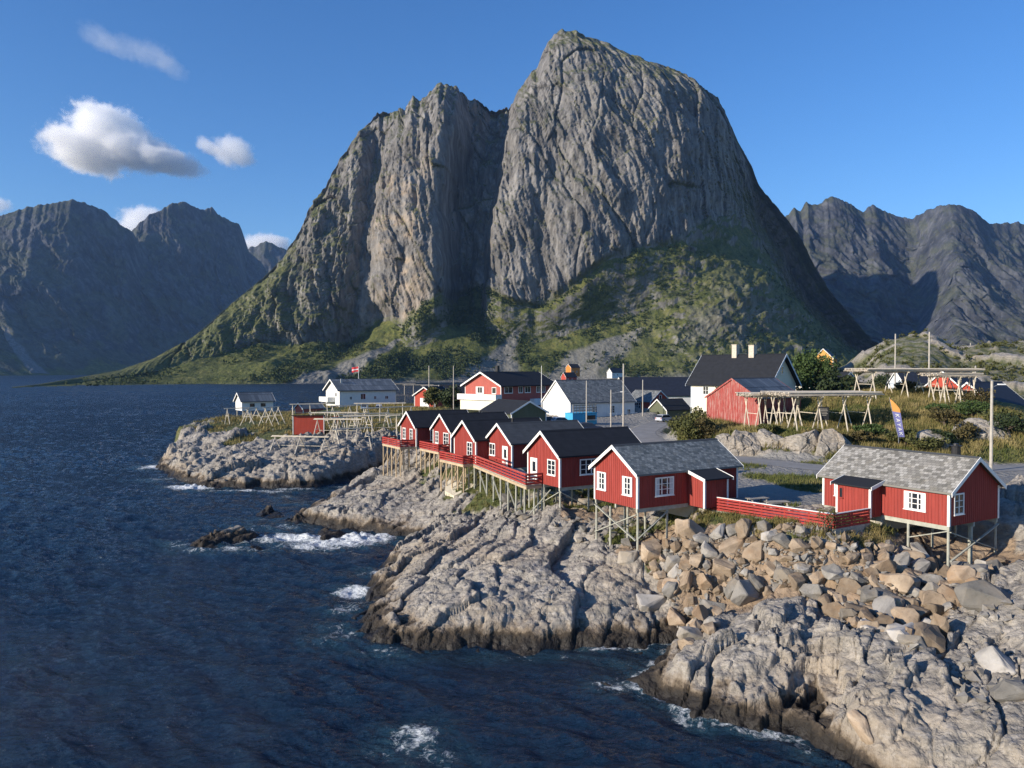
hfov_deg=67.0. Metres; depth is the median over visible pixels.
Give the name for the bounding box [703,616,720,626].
boulder
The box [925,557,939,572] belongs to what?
boulder
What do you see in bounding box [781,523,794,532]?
boulder
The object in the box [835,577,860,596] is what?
boulder
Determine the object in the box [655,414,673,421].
parked car
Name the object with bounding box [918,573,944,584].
boulder
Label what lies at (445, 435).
window
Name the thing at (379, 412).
drying rack
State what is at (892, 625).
boulder
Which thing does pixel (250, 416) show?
drying rack
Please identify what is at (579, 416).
turquoise kiosk
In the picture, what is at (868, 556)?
boulder
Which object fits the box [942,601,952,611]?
boulder
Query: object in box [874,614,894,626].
boulder
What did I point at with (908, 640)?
boulder
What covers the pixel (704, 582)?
boulder
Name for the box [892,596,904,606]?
boulder
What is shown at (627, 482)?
window
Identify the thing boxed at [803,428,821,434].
shrub
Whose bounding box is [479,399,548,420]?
olive garage
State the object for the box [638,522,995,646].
rubble
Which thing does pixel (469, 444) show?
window
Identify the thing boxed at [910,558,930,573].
boulder
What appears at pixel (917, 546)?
boulder
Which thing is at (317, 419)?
drying rack
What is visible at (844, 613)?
boulder
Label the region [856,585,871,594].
boulder
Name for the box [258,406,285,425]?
drying rack
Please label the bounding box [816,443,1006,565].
stilt cabin
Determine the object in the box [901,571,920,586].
boulder
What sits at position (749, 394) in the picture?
drying rack
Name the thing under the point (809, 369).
broadleaf tree
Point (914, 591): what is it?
boulder
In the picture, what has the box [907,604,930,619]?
boulder
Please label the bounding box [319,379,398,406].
pale house
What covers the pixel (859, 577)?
boulder
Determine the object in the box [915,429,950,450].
rock outcrop
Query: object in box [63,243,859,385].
birch scrub
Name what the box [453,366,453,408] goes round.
utility pole
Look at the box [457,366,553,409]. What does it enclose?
salmon house
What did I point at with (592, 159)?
granite mountain
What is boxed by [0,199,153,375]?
mountain
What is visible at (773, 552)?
boulder
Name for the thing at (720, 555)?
boulder
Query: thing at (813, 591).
boulder
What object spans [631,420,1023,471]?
road
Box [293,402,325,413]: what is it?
red shed
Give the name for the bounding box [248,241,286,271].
mountain
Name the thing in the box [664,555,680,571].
boulder
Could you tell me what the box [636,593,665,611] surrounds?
boulder
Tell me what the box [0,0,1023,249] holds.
sky
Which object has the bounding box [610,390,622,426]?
street lamp
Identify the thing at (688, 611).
boulder
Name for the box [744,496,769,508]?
picnic table
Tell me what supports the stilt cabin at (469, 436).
on the ground at (451, 575)
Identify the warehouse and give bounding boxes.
[618,377,690,406]
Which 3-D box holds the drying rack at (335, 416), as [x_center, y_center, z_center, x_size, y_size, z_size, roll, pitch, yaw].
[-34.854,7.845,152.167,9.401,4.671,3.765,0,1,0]
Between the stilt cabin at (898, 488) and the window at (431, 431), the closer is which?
the stilt cabin at (898, 488)
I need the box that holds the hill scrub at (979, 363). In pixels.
[852,328,1023,390]
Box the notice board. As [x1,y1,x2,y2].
[818,407,828,419]
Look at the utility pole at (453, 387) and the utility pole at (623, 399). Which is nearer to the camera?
the utility pole at (623, 399)
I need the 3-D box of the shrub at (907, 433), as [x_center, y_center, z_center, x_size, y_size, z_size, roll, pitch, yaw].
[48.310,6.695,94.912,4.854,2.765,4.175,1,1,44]
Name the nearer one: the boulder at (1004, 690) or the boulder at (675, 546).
the boulder at (1004, 690)
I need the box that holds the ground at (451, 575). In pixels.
[155,397,1023,767]
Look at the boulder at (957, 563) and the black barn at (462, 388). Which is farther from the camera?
the black barn at (462, 388)
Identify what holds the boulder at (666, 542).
on the ground at (451, 575)
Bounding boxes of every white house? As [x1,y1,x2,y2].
[542,379,636,416]
[606,368,622,377]
[837,372,854,377]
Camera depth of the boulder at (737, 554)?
52.83 m
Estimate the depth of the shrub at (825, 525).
51.76 m
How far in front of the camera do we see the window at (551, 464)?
68.60 m
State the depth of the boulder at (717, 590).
51.67 m
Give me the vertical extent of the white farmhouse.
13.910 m
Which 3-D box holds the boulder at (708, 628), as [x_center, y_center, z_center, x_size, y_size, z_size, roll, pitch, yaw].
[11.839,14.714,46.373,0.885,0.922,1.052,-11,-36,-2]
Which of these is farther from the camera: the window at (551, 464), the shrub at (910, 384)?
the shrub at (910, 384)
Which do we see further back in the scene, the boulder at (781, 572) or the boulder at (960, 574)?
the boulder at (781, 572)
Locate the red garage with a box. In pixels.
[412,386,445,406]
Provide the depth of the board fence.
53.98 m
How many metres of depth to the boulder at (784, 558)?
50.79 m
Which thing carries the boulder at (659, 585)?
on the ground at (451, 575)
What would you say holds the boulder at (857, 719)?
on the ground at (451, 575)
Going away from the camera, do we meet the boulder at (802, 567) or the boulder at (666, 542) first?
the boulder at (802, 567)
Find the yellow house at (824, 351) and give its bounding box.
[817,348,837,367]
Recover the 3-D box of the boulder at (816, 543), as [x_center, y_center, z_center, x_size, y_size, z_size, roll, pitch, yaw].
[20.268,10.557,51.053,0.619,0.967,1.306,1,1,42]
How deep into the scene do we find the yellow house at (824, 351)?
331.96 m
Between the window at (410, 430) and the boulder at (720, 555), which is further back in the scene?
the window at (410, 430)
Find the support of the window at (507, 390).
in the salmon house at (483, 389)
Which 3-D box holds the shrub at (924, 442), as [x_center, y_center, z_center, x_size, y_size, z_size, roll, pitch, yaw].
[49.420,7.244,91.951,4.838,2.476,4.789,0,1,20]
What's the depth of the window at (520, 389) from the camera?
191.12 m
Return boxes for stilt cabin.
[382,409,468,476]
[419,411,508,472]
[439,417,541,492]
[485,417,582,482]
[523,426,641,510]
[588,438,743,550]
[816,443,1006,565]
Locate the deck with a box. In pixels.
[472,454,550,515]
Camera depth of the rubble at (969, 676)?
36.81 m
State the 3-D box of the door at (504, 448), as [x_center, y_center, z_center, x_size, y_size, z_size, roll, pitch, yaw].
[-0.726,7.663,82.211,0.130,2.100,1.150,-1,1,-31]
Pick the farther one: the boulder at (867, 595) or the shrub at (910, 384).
the shrub at (910, 384)
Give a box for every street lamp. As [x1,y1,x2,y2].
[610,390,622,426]
[989,380,1005,469]
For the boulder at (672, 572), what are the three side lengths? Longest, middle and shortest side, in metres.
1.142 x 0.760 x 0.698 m
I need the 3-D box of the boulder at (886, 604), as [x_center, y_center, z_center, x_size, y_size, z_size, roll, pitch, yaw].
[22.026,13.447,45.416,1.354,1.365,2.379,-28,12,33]
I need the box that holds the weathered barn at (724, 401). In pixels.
[704,377,802,425]
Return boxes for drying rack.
[224,407,250,423]
[240,407,262,425]
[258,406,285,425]
[270,435,329,453]
[290,403,329,419]
[309,411,343,427]
[311,412,356,431]
[313,418,361,442]
[330,404,370,418]
[330,416,373,435]
[332,427,371,448]
[339,412,388,429]
[343,414,399,442]
[354,402,405,422]
[360,406,413,426]
[404,384,432,403]
[735,392,805,425]
[757,390,884,430]
[844,368,984,399]
[918,373,983,402]
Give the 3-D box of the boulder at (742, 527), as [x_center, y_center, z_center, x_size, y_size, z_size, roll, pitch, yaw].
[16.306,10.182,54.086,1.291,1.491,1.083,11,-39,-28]
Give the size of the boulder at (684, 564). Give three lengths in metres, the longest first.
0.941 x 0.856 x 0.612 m
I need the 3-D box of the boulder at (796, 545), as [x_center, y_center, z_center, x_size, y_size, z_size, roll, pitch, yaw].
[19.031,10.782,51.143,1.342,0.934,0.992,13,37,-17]
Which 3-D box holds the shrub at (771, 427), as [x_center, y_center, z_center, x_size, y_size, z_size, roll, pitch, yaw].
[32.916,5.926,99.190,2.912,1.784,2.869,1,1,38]
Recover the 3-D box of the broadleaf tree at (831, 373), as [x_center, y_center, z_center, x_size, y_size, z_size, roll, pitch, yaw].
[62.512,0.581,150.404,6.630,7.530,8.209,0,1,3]
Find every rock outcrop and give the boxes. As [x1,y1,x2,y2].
[715,433,730,446]
[726,429,761,455]
[757,428,783,448]
[779,429,818,453]
[816,428,851,456]
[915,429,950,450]
[952,418,1010,441]
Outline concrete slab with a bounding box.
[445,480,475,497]
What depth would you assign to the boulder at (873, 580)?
47.99 m
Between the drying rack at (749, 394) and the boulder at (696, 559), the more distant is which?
the drying rack at (749, 394)
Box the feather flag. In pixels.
[889,397,904,442]
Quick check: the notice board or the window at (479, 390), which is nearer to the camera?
the notice board
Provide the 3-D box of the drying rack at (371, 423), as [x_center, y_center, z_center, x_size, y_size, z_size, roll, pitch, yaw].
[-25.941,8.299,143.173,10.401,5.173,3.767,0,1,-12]
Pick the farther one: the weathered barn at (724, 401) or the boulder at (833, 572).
the weathered barn at (724, 401)
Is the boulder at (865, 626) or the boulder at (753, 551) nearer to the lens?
the boulder at (865, 626)
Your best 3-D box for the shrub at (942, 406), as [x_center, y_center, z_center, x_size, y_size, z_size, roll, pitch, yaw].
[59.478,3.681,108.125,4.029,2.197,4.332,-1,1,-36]
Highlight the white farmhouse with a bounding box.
[685,344,801,413]
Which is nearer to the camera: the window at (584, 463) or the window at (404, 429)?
the window at (584, 463)
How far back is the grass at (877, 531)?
53.88 m
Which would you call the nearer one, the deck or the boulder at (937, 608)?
the boulder at (937, 608)
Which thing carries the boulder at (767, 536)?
on the ground at (451, 575)
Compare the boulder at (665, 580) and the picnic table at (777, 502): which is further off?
the picnic table at (777, 502)
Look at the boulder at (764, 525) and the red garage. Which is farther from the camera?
the red garage
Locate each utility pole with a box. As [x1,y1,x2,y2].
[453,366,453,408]
[541,366,541,407]
[586,381,586,421]
[622,364,623,425]
[642,380,642,415]
[894,334,895,383]
[928,332,929,387]
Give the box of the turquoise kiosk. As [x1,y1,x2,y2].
[565,404,597,423]
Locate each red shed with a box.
[291,415,337,434]
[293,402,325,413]
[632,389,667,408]
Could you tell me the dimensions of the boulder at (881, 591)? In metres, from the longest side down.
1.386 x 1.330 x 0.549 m
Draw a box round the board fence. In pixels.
[698,497,869,534]
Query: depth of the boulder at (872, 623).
42.82 m
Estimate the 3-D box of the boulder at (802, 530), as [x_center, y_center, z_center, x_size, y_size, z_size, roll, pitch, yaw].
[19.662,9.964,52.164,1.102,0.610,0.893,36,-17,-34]
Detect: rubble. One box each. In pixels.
[490,505,659,550]
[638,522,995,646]
[951,598,1023,711]
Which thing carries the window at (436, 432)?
in the stilt cabin at (444, 426)
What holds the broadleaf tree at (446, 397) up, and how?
on the ground at (451, 575)
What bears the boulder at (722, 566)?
on the ground at (451, 575)
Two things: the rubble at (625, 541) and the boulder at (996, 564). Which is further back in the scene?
the rubble at (625, 541)
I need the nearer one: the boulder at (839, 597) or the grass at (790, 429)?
the boulder at (839, 597)
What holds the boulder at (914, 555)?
on the ground at (451, 575)
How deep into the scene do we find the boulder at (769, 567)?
51.00 m
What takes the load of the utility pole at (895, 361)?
on the ground at (451, 575)
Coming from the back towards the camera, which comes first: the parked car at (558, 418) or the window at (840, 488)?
the parked car at (558, 418)
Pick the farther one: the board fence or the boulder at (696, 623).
the board fence
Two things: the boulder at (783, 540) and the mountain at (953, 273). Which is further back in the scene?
the mountain at (953, 273)
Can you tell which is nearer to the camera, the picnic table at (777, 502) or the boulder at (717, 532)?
the boulder at (717, 532)
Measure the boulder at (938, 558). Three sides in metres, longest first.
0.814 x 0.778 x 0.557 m
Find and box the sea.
[0,375,853,767]
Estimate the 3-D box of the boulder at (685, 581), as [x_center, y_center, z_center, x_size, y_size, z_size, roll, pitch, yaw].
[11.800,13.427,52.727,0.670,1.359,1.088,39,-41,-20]
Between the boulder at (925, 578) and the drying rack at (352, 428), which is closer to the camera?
the boulder at (925, 578)
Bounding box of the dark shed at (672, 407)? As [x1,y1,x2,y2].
[647,398,690,416]
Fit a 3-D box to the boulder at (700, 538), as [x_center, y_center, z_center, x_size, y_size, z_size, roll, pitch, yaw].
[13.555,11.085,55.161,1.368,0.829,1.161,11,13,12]
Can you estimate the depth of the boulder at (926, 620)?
43.78 m
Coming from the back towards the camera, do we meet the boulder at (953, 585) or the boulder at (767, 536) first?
the boulder at (767, 536)
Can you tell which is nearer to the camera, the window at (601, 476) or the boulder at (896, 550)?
the boulder at (896, 550)
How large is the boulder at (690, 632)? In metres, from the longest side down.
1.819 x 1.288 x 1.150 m
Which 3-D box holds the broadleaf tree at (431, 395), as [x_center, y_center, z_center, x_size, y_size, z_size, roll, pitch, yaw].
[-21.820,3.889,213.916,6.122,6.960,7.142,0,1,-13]
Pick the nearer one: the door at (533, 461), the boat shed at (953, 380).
the door at (533, 461)
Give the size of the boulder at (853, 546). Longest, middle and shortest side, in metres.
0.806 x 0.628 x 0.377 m
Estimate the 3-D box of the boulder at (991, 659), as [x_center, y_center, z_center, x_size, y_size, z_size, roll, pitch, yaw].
[23.513,13.639,37.582,1.280,1.258,1.730,16,34,-32]
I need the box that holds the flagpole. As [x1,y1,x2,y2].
[352,366,358,378]
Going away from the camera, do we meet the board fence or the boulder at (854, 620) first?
the boulder at (854, 620)
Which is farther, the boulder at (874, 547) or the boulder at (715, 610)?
the boulder at (874, 547)
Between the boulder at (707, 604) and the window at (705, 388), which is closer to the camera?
the boulder at (707, 604)
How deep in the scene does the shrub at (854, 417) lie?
107.50 m
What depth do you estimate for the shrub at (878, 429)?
99.19 m
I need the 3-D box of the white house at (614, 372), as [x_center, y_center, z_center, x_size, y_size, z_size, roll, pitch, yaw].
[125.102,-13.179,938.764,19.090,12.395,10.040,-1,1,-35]
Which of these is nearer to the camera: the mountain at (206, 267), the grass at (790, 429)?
the grass at (790, 429)
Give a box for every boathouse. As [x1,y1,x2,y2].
[233,392,275,417]
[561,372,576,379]
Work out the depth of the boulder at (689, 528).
55.82 m
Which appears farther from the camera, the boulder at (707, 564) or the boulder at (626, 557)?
the boulder at (626, 557)
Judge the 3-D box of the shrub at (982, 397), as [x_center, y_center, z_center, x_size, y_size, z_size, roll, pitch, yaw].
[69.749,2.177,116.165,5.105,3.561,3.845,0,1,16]
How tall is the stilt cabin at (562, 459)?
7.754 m
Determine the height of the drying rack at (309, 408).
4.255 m
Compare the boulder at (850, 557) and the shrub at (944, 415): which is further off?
the shrub at (944, 415)
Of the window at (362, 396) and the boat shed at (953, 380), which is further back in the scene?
the window at (362, 396)
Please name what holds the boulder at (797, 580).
on the ground at (451, 575)
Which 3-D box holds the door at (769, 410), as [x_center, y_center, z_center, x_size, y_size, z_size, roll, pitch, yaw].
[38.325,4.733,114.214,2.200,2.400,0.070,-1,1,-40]
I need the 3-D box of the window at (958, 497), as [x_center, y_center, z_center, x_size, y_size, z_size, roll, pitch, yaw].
[29.690,7.982,51.317,1.230,1.460,0.145,-1,1,-31]
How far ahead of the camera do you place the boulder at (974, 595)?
43.18 m
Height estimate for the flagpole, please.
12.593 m
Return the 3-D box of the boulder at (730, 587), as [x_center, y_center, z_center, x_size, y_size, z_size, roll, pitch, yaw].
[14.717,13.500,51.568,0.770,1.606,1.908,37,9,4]
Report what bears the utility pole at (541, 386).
on the ground at (451, 575)
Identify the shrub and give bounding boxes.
[666,406,714,439]
[692,417,719,438]
[756,423,781,432]
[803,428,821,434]
[815,378,854,390]
[817,508,836,535]
[838,414,861,422]
[841,429,877,442]
[852,423,888,434]
[881,428,920,444]
[893,379,918,389]
[904,435,950,450]
[924,403,954,411]
[925,406,964,425]
[929,428,955,442]
[943,399,989,416]
[945,418,981,438]
[957,387,995,403]
[977,407,1023,420]
[985,412,1023,433]
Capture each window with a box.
[360,393,365,399]
[403,428,405,438]
[409,429,412,439]
[430,430,432,440]
[435,431,438,443]
[443,432,448,445]
[467,442,472,454]
[476,387,483,393]
[489,443,494,455]
[504,387,512,393]
[518,386,522,392]
[525,386,530,392]
[546,459,555,476]
[579,458,596,475]
[596,471,605,490]
[621,476,632,496]
[655,476,673,496]
[702,386,708,394]
[838,487,843,498]
[903,490,926,512]
[953,492,964,515]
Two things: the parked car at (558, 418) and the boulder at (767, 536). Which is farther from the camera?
the parked car at (558, 418)
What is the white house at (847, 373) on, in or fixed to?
on the hill
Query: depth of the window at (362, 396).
240.24 m
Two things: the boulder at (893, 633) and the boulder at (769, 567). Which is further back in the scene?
the boulder at (769, 567)
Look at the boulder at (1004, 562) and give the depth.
51.12 m
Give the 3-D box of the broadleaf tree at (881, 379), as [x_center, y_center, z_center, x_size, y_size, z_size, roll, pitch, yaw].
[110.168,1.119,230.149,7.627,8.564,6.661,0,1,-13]
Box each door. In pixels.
[420,398,428,406]
[502,446,507,465]
[530,457,537,479]
[767,408,775,423]
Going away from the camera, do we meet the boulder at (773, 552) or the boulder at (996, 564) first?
the boulder at (996, 564)
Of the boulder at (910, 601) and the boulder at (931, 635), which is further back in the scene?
the boulder at (910, 601)
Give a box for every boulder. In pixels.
[499,493,510,502]
[577,498,594,505]
[617,550,637,564]
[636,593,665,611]
[641,538,661,562]
[649,559,659,570]
[653,571,666,579]
[657,579,663,592]
[659,554,665,561]
[662,538,671,548]
[662,577,679,594]
[662,581,677,599]
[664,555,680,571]
[667,563,678,578]
[667,606,685,625]
[670,541,681,552]
[675,519,704,539]
[677,626,702,640]
[678,637,694,649]
[679,558,691,570]
[679,570,692,590]
[680,553,689,559]
[682,540,697,549]
[684,606,692,615]
[689,553,702,567]
[690,619,702,629]
[691,570,700,575]
[692,532,711,545]
[692,604,709,620]
[697,573,712,589]
[699,599,725,612]
[700,541,717,558]
[700,621,716,634]
[703,560,711,569]
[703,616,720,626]
[709,523,725,539]
[709,605,722,615]
[712,558,735,576]
[712,585,723,594]
[716,553,724,558]
[719,536,743,556]
[724,574,740,598]
[725,523,736,536]
[730,579,759,606]
[735,518,751,538]
[735,551,741,556]
[736,557,746,566]
[740,568,751,577]
[742,540,763,562]
[748,573,763,592]
[756,520,772,531]
[761,529,776,541]
[763,560,775,577]
[764,586,771,595]
[768,548,778,555]
[772,533,790,548]
[773,566,793,582]
[774,524,782,529]
[778,555,793,561]
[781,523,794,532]
[788,538,810,553]
[788,572,804,590]
[793,562,810,572]
[795,525,809,534]
[799,583,822,599]
[809,568,825,584]
[811,537,822,549]
[817,593,832,606]
[821,563,844,580]
[821,586,838,594]
[821,601,846,617]
[825,541,836,550]
[831,594,846,602]
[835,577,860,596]
[837,546,847,552]
[839,608,857,619]
[842,552,859,564]
[843,602,867,613]
[846,592,859,600]
[847,709,873,744]
[848,542,857,550]
[850,571,868,586]
[850,616,859,628]
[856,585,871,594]
[856,618,876,629]
[857,548,871,552]
[857,621,879,627]
[858,607,874,620]
[860,553,873,563]
[860,589,879,602]
[862,567,878,580]
[868,575,878,587]
[869,558,896,572]
[871,543,877,550]
[871,587,895,596]
[872,595,895,619]
[874,548,889,560]
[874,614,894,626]
[875,629,883,632]
[876,542,894,554]
[879,573,913,594]
[884,539,896,546]
[884,623,901,631]
[886,622,914,641]
[890,551,910,566]
[891,607,919,624]
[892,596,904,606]
[893,546,898,553]
[896,564,915,576]
[897,634,926,648]
[899,545,911,549]
[900,550,925,560]
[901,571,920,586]
[901,596,918,605]
[905,626,912,634]
[907,586,919,597]
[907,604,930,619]
[910,542,929,557]
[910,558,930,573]
[914,570,921,575]
[914,622,945,653]
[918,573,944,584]
[919,590,946,606]
[920,617,930,623]
[922,582,939,592]
[924,603,943,615]
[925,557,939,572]
[930,613,949,637]
[934,555,941,563]
[937,565,948,577]
[937,584,961,607]
[938,580,948,585]
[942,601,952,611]
[947,565,975,583]
[948,583,959,588]
[950,561,968,565]
[954,579,1010,611]
[965,577,978,581]
[970,564,987,572]
[974,559,985,563]
[974,645,1015,675]
[986,559,1002,570]
[988,679,1023,702]
[991,557,1008,565]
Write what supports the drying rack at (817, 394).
on the ground at (451, 575)
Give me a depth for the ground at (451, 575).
51.89 m
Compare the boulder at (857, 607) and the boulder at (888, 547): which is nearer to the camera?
the boulder at (857, 607)
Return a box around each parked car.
[550,417,567,420]
[580,422,600,427]
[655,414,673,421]
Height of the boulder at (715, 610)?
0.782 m
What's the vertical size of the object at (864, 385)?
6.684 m
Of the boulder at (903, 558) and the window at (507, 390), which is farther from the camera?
the window at (507, 390)
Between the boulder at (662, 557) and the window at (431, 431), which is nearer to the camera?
the boulder at (662, 557)
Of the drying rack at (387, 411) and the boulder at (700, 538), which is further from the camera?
the drying rack at (387, 411)
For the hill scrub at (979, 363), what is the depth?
267.92 m
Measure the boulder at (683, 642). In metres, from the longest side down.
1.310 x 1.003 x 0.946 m
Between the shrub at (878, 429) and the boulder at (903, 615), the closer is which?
the boulder at (903, 615)
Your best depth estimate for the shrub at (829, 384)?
139.01 m
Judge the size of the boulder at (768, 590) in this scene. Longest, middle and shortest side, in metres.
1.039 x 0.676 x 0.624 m
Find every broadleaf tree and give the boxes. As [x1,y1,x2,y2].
[422,385,442,407]
[438,384,461,408]
[791,347,840,390]
[814,368,855,386]
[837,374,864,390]
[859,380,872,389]
[867,374,890,388]
[956,362,970,367]
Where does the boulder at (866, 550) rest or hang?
on the ground at (451, 575)
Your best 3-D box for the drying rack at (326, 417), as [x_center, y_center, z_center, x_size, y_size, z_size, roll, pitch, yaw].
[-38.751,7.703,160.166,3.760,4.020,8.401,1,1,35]
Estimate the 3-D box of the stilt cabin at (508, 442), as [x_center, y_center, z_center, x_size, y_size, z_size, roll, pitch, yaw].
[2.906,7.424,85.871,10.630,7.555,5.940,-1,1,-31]
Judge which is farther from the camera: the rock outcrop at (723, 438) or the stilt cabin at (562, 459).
the rock outcrop at (723, 438)
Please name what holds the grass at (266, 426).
on the ground at (451, 575)
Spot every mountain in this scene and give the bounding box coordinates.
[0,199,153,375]
[12,29,877,387]
[132,202,268,357]
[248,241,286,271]
[785,196,1023,345]
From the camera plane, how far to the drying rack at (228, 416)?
181.56 m
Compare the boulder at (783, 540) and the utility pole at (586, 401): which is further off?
the utility pole at (586, 401)
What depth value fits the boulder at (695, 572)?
52.79 m
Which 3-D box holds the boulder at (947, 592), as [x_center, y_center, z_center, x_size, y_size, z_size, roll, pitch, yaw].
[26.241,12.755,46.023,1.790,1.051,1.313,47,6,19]
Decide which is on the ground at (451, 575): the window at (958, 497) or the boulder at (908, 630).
the boulder at (908, 630)
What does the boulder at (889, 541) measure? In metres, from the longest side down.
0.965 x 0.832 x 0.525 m
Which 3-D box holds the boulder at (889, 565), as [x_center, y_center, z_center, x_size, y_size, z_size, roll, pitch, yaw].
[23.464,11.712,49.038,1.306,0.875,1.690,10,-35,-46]
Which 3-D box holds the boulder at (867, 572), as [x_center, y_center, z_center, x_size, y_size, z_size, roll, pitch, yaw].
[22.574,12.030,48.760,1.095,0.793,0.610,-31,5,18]
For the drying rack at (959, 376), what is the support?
on the ground at (451, 575)
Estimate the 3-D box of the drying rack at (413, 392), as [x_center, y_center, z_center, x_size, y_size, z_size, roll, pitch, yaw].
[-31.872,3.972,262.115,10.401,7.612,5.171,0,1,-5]
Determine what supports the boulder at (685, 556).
on the ground at (451, 575)
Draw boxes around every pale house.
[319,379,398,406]
[887,372,932,388]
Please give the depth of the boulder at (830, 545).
50.60 m
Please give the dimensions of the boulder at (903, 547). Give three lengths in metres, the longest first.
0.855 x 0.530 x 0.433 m
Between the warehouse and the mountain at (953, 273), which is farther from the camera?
the mountain at (953, 273)
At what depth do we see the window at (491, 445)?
84.58 m
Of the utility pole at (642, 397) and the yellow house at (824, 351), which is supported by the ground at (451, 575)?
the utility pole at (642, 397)
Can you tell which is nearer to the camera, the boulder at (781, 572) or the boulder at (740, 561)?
the boulder at (781, 572)
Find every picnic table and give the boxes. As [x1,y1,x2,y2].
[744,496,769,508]
[764,500,792,510]
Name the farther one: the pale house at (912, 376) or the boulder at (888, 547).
the pale house at (912, 376)
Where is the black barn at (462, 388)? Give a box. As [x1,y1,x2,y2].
[439,385,464,399]
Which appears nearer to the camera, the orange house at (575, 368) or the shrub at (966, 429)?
the shrub at (966, 429)
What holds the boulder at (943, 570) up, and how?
on the ground at (451, 575)
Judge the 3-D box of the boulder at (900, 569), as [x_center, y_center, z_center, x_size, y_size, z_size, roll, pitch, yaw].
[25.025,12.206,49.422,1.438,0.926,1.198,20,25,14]
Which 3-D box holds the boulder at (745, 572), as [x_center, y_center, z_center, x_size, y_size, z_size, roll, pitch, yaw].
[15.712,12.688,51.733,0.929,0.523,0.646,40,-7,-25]
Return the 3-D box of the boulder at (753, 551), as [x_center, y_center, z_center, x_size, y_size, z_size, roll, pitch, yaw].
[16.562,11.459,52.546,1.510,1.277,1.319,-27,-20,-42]
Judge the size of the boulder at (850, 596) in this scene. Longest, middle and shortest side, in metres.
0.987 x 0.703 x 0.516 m
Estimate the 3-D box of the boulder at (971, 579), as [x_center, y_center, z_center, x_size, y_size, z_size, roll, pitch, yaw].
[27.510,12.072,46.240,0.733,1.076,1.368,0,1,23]
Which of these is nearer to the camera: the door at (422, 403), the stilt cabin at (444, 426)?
the stilt cabin at (444, 426)
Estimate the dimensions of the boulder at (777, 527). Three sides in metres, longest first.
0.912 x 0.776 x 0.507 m
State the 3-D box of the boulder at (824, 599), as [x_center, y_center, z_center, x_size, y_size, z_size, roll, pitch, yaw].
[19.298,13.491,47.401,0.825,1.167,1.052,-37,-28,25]
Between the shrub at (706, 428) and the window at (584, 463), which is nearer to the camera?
the window at (584, 463)
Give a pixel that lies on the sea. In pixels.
(136, 631)
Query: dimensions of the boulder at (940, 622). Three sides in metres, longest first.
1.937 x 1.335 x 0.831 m
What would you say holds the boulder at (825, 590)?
on the ground at (451, 575)
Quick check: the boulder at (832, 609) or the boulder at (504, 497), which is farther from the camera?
the boulder at (504, 497)
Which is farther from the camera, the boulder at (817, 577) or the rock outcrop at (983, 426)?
the rock outcrop at (983, 426)
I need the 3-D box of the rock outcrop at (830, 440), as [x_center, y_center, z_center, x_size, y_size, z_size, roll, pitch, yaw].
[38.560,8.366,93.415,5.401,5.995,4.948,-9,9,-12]
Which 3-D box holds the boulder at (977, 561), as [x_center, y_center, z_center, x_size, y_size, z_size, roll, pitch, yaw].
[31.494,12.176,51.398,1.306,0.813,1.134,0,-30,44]
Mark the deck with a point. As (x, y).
(515, 476)
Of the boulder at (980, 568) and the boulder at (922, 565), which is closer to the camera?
the boulder at (980, 568)
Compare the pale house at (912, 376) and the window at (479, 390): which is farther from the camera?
the pale house at (912, 376)
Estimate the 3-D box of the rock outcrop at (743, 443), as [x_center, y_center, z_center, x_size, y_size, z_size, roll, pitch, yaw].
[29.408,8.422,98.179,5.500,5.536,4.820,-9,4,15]
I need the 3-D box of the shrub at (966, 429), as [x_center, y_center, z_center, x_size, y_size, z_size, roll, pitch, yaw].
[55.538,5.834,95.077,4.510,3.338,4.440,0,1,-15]
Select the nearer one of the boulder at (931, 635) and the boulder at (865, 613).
the boulder at (931, 635)
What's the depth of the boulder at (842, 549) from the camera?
50.32 m
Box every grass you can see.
[175,402,454,445]
[433,429,1007,561]
[669,388,1023,461]
[688,508,897,547]
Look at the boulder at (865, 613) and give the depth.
44.22 m
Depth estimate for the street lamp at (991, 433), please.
81.99 m
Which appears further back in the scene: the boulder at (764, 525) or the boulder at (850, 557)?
the boulder at (764, 525)
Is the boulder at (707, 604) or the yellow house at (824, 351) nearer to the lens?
the boulder at (707, 604)
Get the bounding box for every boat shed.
[924,372,980,388]
[962,381,1023,405]
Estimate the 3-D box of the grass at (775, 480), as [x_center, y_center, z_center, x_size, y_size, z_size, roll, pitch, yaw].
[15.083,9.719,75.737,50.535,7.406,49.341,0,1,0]
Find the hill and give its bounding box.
[838,331,1023,396]
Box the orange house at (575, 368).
[565,364,580,376]
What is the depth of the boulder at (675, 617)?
51.40 m
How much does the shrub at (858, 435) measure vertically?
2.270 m
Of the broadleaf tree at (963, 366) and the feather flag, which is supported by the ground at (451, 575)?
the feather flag
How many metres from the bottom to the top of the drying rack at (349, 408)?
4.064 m
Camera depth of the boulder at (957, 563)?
51.76 m
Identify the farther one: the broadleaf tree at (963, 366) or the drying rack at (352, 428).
the broadleaf tree at (963, 366)
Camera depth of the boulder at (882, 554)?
50.20 m
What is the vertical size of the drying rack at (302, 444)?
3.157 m
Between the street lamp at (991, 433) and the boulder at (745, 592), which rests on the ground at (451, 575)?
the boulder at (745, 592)
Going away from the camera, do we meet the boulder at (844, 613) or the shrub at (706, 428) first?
the boulder at (844, 613)
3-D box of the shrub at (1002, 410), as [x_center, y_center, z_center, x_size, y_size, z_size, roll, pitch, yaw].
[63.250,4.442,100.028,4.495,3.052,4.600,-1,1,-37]

